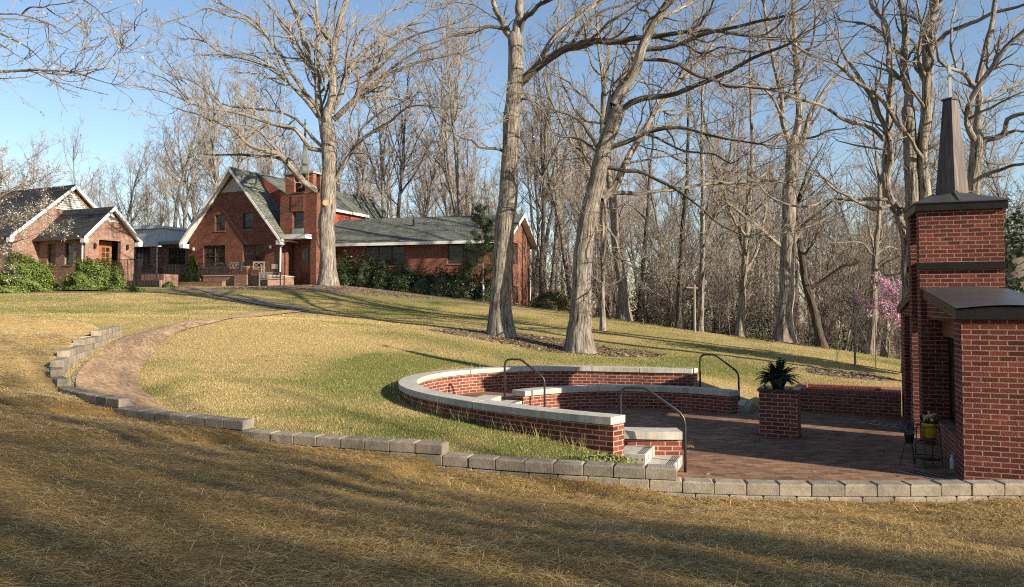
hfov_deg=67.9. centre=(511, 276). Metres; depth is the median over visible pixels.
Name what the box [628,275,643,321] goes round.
sapling
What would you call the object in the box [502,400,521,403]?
stone steps
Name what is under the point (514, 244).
window
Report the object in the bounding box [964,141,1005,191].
forest tree
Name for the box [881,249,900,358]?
sapling
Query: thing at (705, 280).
sapling
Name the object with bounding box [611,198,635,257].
forest tree
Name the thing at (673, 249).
sapling
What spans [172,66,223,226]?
forest tree
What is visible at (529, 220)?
sapling
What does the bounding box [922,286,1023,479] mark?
memorial wing
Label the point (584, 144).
forest tree
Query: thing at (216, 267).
patio chair
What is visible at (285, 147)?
forest tree
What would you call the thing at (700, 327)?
slim pale tree
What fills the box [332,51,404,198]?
forest tree
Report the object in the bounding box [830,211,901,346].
sapling
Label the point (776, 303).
sapling
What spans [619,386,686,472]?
handrail
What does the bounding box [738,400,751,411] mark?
stone steps
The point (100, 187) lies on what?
forest tree
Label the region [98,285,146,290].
ground juniper
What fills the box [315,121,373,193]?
forest tree
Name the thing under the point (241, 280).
brick terrace
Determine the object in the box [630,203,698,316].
sapling
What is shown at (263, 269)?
patio chair
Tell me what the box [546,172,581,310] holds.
forest tree
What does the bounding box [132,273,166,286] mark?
iron railing
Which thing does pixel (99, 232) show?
parish hall
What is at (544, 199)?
forest tree
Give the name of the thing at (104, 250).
door
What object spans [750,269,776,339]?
sapling
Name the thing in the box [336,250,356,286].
hedge shrub
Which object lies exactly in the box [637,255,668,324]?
sapling
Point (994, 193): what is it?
forest tree
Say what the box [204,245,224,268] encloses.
window
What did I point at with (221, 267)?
iron railing
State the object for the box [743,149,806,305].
forest tree
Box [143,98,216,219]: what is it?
forest tree
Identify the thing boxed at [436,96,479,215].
forest tree
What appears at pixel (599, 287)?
sapling
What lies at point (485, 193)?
forest tree
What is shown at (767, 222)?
forest tree
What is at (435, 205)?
forest tree
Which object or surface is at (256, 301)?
walkway
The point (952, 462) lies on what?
bottle
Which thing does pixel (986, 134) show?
forest tree
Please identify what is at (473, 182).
forest tree
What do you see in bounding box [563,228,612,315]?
sapling
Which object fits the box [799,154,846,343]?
forest tree
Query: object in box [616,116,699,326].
forest tree
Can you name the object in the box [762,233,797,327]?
sapling
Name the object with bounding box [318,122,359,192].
forest tree
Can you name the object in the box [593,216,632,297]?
sapling
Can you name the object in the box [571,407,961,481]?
plaza
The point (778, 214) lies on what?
forest tree
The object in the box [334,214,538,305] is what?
church wing
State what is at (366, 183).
forest tree
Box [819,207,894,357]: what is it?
sapling
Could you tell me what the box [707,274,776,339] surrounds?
understory evergreen
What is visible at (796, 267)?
forest tree
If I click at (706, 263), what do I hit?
sapling
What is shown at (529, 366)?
handrail
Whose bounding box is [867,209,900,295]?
sapling
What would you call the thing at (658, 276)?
sapling
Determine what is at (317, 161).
forest tree
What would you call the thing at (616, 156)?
forest tree
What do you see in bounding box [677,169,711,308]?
forest tree
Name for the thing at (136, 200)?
forest tree
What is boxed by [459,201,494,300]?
young pine
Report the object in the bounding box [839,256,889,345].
sapling
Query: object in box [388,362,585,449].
grass tufts
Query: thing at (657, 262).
sapling
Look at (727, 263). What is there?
sapling
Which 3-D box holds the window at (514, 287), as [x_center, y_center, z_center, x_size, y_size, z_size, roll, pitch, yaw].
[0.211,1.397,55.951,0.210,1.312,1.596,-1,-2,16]
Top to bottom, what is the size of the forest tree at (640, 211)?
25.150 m
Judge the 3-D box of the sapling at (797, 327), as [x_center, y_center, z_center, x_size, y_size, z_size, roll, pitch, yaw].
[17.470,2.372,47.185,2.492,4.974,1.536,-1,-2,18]
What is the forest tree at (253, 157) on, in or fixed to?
on the lawn at (316, 296)
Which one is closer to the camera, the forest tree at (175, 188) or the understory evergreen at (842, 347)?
the understory evergreen at (842, 347)
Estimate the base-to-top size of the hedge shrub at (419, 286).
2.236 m
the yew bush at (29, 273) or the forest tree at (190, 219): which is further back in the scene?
the forest tree at (190, 219)
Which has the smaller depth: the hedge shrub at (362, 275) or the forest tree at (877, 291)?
the hedge shrub at (362, 275)
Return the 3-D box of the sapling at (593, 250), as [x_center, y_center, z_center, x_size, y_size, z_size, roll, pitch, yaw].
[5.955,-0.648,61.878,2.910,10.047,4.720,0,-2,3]
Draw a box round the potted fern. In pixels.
[753,357,803,388]
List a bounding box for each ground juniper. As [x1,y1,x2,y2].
[0,285,32,292]
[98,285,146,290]
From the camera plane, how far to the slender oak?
33.97 m
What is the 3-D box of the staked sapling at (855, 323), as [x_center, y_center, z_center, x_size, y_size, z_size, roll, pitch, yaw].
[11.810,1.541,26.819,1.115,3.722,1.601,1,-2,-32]
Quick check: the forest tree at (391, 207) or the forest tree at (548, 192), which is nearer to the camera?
the forest tree at (548, 192)
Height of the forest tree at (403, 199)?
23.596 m
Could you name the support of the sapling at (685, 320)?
on the lawn at (316, 296)
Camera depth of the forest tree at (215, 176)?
82.44 m
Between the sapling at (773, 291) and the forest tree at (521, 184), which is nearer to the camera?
the sapling at (773, 291)
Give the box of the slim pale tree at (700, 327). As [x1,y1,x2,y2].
[671,0,729,331]
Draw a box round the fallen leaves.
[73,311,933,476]
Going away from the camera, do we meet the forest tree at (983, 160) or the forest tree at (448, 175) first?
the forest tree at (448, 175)
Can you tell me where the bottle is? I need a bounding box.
[950,455,954,468]
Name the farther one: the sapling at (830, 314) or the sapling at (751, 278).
the sapling at (751, 278)
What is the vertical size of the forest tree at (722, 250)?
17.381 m
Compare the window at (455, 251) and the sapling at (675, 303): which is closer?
the sapling at (675, 303)
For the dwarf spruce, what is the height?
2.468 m
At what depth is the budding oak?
16.21 m
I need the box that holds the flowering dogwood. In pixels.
[0,139,73,283]
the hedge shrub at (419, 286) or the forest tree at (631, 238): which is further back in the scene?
the forest tree at (631, 238)
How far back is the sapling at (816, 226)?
49.37 m
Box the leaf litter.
[210,284,895,379]
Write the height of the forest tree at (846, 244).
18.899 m
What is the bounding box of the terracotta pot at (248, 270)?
[245,268,251,273]
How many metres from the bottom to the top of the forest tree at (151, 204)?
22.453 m
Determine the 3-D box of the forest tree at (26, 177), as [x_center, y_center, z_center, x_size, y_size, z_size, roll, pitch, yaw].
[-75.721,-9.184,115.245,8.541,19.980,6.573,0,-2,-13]
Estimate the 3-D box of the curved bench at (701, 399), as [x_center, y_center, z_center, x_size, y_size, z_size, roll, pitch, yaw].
[2.620,2.904,17.977,5.238,0.530,1.464,0,-2,0]
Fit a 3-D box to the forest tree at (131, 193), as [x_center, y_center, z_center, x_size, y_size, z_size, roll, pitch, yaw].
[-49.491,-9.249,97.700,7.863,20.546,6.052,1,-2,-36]
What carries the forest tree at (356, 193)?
on the lawn at (316, 296)
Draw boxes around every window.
[47,244,55,265]
[63,243,72,265]
[135,247,150,267]
[167,248,185,265]
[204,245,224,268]
[214,214,224,231]
[242,213,253,230]
[244,244,265,268]
[294,212,303,227]
[365,245,403,266]
[446,243,477,264]
[513,243,518,265]
[513,286,518,303]
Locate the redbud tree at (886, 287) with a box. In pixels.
[851,263,901,357]
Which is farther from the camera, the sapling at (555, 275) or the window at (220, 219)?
the sapling at (555, 275)
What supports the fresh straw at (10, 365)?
on the straw ground at (66, 340)
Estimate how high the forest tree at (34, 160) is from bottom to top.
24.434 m
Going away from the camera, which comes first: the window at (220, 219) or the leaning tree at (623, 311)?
the leaning tree at (623, 311)
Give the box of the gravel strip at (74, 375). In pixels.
[71,336,126,382]
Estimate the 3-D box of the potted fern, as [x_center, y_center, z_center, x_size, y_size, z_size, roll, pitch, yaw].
[5.107,1.843,14.606,0.872,0.608,0.852,2,-3,-40]
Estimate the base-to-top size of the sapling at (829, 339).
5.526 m
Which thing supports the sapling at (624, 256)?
on the lawn at (316, 296)
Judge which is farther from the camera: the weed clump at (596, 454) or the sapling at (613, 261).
the sapling at (613, 261)
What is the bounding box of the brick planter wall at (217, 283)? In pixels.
[178,281,225,285]
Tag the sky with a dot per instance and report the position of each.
(107, 139)
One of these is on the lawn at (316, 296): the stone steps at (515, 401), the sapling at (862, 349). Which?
the sapling at (862, 349)
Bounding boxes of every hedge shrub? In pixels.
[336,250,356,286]
[348,247,378,287]
[364,257,394,289]
[384,264,415,292]
[408,264,434,294]
[422,263,458,296]
[445,261,486,299]
[470,273,511,301]
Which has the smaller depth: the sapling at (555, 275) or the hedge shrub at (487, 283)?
the hedge shrub at (487, 283)
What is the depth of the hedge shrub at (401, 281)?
52.51 m
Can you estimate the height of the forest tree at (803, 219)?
21.256 m
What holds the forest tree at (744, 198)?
on the lawn at (316, 296)
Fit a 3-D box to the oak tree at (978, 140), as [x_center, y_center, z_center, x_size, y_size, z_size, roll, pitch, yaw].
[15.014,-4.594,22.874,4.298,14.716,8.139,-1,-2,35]
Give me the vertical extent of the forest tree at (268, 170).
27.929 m
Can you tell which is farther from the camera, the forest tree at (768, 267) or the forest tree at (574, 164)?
the forest tree at (768, 267)
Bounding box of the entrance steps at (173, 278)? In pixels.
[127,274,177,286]
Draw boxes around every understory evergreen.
[613,278,668,325]
[634,264,727,332]
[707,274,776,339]
[800,290,863,351]
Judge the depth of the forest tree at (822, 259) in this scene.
81.47 m
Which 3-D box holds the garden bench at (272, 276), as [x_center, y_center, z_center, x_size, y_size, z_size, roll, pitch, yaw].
[-15.971,0.181,50.559,1.620,0.920,0.560,0,-2,14]
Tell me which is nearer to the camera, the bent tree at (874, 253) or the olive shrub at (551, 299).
the bent tree at (874, 253)
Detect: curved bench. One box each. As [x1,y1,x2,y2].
[476,395,682,455]
[512,385,738,414]
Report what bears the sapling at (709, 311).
on the lawn at (316, 296)
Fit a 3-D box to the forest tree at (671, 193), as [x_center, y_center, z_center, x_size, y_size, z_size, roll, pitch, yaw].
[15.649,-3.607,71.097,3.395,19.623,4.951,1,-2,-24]
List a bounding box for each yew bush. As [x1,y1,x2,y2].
[0,249,59,290]
[53,255,125,290]
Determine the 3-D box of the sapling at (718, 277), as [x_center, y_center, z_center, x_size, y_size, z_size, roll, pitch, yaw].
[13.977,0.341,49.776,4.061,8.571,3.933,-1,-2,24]
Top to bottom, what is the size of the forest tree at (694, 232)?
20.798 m
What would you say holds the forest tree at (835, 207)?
on the lawn at (316, 296)
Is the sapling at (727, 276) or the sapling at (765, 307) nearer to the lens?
the sapling at (727, 276)
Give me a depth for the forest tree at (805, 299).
107.42 m
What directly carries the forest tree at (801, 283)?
on the lawn at (316, 296)
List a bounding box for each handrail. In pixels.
[504,358,545,406]
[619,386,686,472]
[699,354,739,400]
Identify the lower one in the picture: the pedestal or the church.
the pedestal
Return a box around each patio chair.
[207,262,223,274]
[227,262,241,274]
[239,261,249,273]
[250,262,264,274]
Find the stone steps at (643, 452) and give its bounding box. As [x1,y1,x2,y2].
[624,445,681,470]
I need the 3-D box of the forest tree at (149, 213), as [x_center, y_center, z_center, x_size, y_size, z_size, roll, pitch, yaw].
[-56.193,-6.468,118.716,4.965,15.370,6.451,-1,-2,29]
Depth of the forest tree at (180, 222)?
131.90 m
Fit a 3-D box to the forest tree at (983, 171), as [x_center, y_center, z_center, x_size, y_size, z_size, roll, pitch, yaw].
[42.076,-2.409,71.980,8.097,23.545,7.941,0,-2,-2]
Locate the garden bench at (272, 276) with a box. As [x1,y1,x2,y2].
[259,272,284,285]
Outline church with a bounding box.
[179,166,387,281]
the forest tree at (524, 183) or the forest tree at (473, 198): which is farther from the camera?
the forest tree at (473, 198)
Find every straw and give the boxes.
[0,315,96,400]
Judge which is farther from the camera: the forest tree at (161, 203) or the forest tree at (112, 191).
the forest tree at (161, 203)
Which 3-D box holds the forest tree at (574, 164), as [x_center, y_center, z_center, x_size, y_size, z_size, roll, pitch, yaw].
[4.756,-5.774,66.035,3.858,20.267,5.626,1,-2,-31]
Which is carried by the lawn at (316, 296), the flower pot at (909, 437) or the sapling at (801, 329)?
the sapling at (801, 329)
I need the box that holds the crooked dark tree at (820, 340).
[745,105,868,347]
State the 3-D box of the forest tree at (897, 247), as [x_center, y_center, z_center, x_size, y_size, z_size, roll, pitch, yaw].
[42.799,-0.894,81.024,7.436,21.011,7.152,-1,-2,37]
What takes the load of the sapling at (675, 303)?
on the lawn at (316, 296)
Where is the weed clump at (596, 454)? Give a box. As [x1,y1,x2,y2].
[554,451,647,462]
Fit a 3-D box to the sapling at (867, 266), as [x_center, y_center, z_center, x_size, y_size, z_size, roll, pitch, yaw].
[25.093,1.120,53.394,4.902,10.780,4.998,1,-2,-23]
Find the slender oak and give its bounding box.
[523,0,634,330]
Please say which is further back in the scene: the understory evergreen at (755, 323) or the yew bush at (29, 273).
the understory evergreen at (755, 323)
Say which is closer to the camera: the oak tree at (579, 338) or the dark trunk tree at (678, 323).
the oak tree at (579, 338)
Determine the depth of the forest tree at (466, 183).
123.40 m
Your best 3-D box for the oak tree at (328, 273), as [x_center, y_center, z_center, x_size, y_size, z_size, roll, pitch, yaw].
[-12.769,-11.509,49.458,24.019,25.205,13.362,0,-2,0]
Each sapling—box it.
[517,195,550,287]
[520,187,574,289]
[528,256,538,303]
[530,237,561,290]
[530,260,549,301]
[540,209,599,310]
[546,235,575,295]
[546,237,569,291]
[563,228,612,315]
[566,186,642,310]
[569,216,598,284]
[575,239,615,314]
[591,248,614,317]
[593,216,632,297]
[593,225,629,294]
[609,228,636,317]
[610,211,673,322]
[610,256,637,305]
[612,271,636,317]
[626,221,665,304]
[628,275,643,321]
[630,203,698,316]
[630,226,675,318]
[631,241,676,287]
[632,198,694,314]
[633,232,675,323]
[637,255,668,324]
[644,210,697,328]
[644,251,671,322]
[650,265,675,324]
[661,267,692,326]
[664,181,733,326]
[665,207,729,326]
[668,246,705,326]
[671,284,698,329]
[675,231,732,327]
[683,275,715,331]
[693,207,741,334]
[695,218,744,332]
[695,224,739,315]
[697,223,756,334]
[704,239,750,334]
[704,248,738,333]
[707,229,748,332]
[708,239,737,332]
[712,209,774,334]
[715,263,757,331]
[724,226,778,339]
[728,226,779,303]
[734,250,757,336]
[736,256,777,338]
[738,240,798,337]
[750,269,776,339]
[751,248,809,336]
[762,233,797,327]
[763,258,794,330]
[768,265,806,334]
[771,301,808,343]
[774,278,808,334]
[795,188,871,340]
[795,295,812,344]
[796,262,825,344]
[799,240,850,348]
[806,214,849,336]
[811,224,883,349]
[811,251,855,320]
[811,289,843,348]
[813,179,899,350]
[813,302,842,345]
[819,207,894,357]
[824,247,870,350]
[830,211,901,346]
[836,275,875,368]
[837,221,899,350]
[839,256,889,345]
[843,250,882,345]
[844,231,885,352]
[844,277,886,347]
[846,291,895,353]
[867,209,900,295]
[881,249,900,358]
[886,309,900,359]
[1005,194,1023,235]
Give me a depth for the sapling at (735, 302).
57.89 m
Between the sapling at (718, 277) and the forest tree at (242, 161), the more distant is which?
the forest tree at (242, 161)
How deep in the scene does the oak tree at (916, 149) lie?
25.91 m
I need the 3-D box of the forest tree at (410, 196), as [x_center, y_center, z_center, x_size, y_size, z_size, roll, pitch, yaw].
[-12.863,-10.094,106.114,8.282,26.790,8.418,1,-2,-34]
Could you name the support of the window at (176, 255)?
in the link building
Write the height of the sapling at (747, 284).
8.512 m
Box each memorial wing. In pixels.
[897,293,910,418]
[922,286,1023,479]
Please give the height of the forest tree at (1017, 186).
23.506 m
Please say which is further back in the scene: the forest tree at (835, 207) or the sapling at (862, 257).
the forest tree at (835, 207)
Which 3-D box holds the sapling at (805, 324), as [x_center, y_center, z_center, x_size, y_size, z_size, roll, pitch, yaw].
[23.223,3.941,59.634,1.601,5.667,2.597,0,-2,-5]
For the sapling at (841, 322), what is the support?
on the lawn at (316, 296)
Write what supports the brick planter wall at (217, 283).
on the lawn at (316, 296)
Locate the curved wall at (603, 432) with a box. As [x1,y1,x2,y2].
[398,365,697,457]
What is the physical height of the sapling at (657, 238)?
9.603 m
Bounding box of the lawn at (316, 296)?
[0,285,902,477]
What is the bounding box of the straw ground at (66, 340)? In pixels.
[0,316,1023,586]
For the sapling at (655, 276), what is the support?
on the lawn at (316, 296)
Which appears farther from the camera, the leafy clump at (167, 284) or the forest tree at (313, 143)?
the forest tree at (313, 143)
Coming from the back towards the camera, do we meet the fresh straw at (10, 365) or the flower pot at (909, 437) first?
the fresh straw at (10, 365)
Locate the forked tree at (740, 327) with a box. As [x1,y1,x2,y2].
[657,0,810,336]
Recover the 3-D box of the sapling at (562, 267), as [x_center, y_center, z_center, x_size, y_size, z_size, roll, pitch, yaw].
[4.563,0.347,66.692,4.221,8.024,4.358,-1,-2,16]
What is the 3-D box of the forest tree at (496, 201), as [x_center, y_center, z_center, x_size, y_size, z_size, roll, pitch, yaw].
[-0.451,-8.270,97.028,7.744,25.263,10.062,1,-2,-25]
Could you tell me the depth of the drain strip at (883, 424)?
15.89 m
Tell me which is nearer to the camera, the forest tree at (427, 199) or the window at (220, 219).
the window at (220, 219)
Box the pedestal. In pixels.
[757,385,801,438]
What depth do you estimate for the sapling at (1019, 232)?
41.19 m
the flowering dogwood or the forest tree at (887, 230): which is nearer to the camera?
the flowering dogwood
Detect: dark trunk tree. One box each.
[598,0,714,328]
[617,24,671,321]
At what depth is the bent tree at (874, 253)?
35.50 m
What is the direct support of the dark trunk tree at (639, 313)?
on the lawn at (316, 296)
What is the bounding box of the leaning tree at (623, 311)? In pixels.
[523,0,653,320]
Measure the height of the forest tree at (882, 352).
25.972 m
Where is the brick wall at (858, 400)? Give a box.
[794,383,901,416]
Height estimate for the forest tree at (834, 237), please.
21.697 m
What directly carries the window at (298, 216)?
in the bell tower at (300, 205)
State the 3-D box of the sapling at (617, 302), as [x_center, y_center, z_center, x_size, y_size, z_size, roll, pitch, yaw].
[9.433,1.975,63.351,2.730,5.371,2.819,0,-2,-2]
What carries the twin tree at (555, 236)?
on the lawn at (316, 296)
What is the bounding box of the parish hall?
[0,184,142,285]
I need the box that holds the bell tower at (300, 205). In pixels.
[280,119,321,284]
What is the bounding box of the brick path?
[76,309,305,410]
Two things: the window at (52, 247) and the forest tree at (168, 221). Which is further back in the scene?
the forest tree at (168, 221)
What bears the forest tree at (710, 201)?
on the lawn at (316, 296)
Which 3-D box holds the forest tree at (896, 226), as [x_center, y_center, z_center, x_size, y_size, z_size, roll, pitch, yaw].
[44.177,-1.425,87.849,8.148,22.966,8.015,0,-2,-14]
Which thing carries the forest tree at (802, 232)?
on the lawn at (316, 296)
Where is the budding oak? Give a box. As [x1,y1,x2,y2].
[0,0,170,127]
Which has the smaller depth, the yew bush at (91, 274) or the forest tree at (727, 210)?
the yew bush at (91, 274)
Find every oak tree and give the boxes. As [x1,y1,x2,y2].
[103,0,499,285]
[367,0,876,337]
[478,0,872,353]
[659,0,901,343]
[668,0,935,372]
[720,0,1023,295]
[914,0,1023,194]
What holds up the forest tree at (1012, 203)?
on the lawn at (316, 296)
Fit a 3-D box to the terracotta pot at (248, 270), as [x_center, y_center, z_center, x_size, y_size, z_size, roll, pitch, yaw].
[-17.959,-0.354,51.815,0.500,0.440,0.488,0,-2,0]
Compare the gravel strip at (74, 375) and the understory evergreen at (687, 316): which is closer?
the gravel strip at (74, 375)
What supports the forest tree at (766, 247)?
on the lawn at (316, 296)
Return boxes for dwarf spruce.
[179,256,201,281]
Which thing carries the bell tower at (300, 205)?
on the lawn at (316, 296)
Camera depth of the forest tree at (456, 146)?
66.81 m
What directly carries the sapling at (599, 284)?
on the lawn at (316, 296)
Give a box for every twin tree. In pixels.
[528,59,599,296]
[531,27,577,289]
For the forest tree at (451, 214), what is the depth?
111.58 m
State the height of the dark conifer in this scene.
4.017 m
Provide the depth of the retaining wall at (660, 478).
10.02 m
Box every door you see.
[99,245,110,267]
[302,244,308,271]
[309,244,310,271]
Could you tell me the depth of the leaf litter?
27.76 m
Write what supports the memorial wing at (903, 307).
on the plaza
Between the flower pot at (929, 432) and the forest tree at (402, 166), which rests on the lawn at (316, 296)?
the forest tree at (402, 166)
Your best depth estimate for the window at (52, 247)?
51.68 m
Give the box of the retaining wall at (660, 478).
[49,326,1023,502]
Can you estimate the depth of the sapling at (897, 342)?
50.91 m
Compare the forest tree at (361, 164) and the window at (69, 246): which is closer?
the window at (69, 246)
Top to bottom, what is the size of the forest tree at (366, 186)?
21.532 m
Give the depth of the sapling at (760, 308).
44.96 m
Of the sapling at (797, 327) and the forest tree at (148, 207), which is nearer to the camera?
the sapling at (797, 327)
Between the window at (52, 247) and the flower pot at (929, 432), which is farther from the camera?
the window at (52, 247)
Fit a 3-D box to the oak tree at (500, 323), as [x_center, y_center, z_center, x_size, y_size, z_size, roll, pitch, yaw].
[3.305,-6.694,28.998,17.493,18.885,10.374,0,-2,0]
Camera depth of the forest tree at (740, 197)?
55.01 m
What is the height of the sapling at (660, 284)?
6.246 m
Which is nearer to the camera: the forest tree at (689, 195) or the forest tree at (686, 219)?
the forest tree at (689, 195)
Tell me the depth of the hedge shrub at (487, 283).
50.46 m
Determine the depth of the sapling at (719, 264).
58.10 m
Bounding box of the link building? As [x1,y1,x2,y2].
[131,224,188,281]
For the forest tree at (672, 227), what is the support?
on the lawn at (316, 296)
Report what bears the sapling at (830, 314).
on the lawn at (316, 296)
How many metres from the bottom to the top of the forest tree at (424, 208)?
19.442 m
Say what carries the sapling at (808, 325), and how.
on the lawn at (316, 296)
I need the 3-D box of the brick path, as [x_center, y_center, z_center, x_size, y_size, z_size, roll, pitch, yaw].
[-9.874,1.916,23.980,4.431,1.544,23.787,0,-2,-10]
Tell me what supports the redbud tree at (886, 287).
on the lawn at (316, 296)
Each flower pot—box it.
[898,419,919,466]
[919,411,939,437]
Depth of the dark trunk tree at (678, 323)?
46.11 m
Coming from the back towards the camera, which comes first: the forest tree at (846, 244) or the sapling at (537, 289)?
the forest tree at (846, 244)
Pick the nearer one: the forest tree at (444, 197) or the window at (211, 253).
the window at (211, 253)
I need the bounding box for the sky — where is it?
[0,0,1023,346]
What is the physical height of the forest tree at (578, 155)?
20.305 m
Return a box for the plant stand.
[915,424,942,467]
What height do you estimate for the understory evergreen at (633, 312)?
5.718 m
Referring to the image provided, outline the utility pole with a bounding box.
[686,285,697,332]
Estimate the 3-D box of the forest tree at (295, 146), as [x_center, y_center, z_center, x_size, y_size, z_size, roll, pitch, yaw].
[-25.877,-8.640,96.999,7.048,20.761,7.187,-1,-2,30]
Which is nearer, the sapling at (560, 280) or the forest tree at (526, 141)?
the sapling at (560, 280)
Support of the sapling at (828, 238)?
on the lawn at (316, 296)
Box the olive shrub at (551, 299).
[531,289,570,309]
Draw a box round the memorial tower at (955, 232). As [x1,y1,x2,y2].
[902,65,1009,443]
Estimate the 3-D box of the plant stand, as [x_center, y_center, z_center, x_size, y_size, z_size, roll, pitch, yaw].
[6.500,2.642,11.865,0.383,0.628,0.383,0,-2,0]
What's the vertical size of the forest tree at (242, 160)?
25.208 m
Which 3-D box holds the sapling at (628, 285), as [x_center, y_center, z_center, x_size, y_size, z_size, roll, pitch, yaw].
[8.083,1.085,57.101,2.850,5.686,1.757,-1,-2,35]
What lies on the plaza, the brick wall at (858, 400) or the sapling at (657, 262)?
the brick wall at (858, 400)
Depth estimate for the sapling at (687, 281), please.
51.59 m
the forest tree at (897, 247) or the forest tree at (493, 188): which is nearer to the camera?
the forest tree at (897, 247)
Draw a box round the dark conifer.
[996,193,1023,293]
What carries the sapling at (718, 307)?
on the lawn at (316, 296)
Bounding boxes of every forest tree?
[1,153,39,190]
[3,127,63,189]
[54,116,104,200]
[86,170,101,204]
[88,158,114,206]
[92,164,130,216]
[95,130,160,223]
[111,143,155,225]
[127,140,171,224]
[129,174,166,225]
[133,187,171,225]
[141,127,186,227]
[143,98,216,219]
[143,165,179,225]
[147,89,232,227]
[148,166,179,246]
[152,142,176,225]
[156,134,210,227]
[172,26,258,191]
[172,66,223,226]
[174,160,204,227]
[180,113,231,210]
[185,184,206,220]
[191,45,270,170]
[217,129,265,170]
[218,129,275,174]
[219,137,264,171]
[243,76,308,175]
[260,103,301,178]
[271,129,321,178]
[284,131,337,171]
[310,142,321,172]
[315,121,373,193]
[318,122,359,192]
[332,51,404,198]
[337,108,376,197]
[338,33,442,217]
[339,147,380,202]
[342,167,377,199]
[354,32,451,217]
[362,109,412,217]
[386,163,423,217]
[389,0,494,215]
[389,107,443,216]
[400,0,486,215]
[401,59,477,216]
[402,140,438,217]
[407,176,445,216]
[412,101,479,215]
[427,179,448,216]
[429,143,476,215]
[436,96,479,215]
[437,112,497,215]
[437,146,489,214]
[456,134,488,214]
[462,160,497,214]
[469,169,498,214]
[473,158,522,214]
[479,124,538,219]
[486,68,549,306]
[496,23,582,293]
[496,85,556,303]
[516,138,548,213]
[519,20,589,311]
[526,88,591,286]
[540,199,574,254]
[541,65,607,237]
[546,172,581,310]
[547,89,595,231]
[548,214,574,268]
[549,88,624,317]
[553,83,643,316]
[566,120,595,222]
[570,117,633,310]
[591,83,630,220]
[606,129,660,245]
[608,140,657,315]
[610,178,646,315]
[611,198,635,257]
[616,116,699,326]
[620,170,660,303]
[627,153,667,282]
[631,180,645,318]
[639,158,678,322]
[654,139,694,276]
[656,183,690,309]
[657,173,705,272]
[669,24,787,330]
[672,188,723,268]
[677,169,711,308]
[678,108,732,330]
[682,67,791,336]
[694,205,738,325]
[695,113,772,244]
[705,190,736,325]
[713,147,773,285]
[724,143,765,271]
[730,114,784,334]
[731,144,779,336]
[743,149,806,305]
[748,104,834,309]
[751,205,780,334]
[753,134,799,337]
[758,95,869,337]
[763,130,828,343]
[777,205,823,344]
[798,212,841,294]
[798,244,828,340]
[798,255,821,310]
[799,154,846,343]
[801,187,846,305]
[802,173,855,346]
[809,128,891,278]
[834,161,903,347]
[835,209,857,335]
[839,129,936,356]
[843,164,903,343]
[844,215,892,353]
[854,158,903,337]
[858,92,931,350]
[865,177,904,272]
[878,173,904,314]
[880,125,968,205]
[893,57,1023,194]
[894,64,1010,194]
[903,133,1002,194]
[962,127,1023,235]
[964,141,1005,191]
[996,171,1023,235]
[1001,154,1023,235]
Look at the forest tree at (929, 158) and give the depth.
79.49 m
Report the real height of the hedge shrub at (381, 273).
2.459 m
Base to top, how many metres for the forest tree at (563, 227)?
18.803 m
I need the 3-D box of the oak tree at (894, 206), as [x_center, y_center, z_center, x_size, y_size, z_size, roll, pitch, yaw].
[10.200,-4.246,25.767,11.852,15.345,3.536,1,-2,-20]
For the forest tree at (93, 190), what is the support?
on the lawn at (316, 296)
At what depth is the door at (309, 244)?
55.66 m
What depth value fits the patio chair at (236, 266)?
54.22 m
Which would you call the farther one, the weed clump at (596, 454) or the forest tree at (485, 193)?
the forest tree at (485, 193)
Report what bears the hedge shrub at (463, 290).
on the lawn at (316, 296)
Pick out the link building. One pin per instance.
(152, 255)
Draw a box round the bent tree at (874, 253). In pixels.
[821,67,917,355]
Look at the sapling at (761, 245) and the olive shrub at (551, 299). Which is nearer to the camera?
the olive shrub at (551, 299)
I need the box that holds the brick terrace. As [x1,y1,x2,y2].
[203,274,293,285]
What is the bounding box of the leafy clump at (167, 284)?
[161,281,175,287]
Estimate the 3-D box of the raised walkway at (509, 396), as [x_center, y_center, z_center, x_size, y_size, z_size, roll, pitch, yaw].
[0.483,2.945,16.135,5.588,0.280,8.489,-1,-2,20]
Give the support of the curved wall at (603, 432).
on the lawn at (316, 296)
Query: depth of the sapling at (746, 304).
52.91 m
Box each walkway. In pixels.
[188,287,317,309]
[457,390,625,445]
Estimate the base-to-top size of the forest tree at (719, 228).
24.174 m
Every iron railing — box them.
[115,259,140,283]
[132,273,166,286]
[163,264,178,274]
[197,262,247,276]
[198,265,228,281]
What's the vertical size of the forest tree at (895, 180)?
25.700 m
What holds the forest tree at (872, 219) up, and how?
on the lawn at (316, 296)
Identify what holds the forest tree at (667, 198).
on the lawn at (316, 296)
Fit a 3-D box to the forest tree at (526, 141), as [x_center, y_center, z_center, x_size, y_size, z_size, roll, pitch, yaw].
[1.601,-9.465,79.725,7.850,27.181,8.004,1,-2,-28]

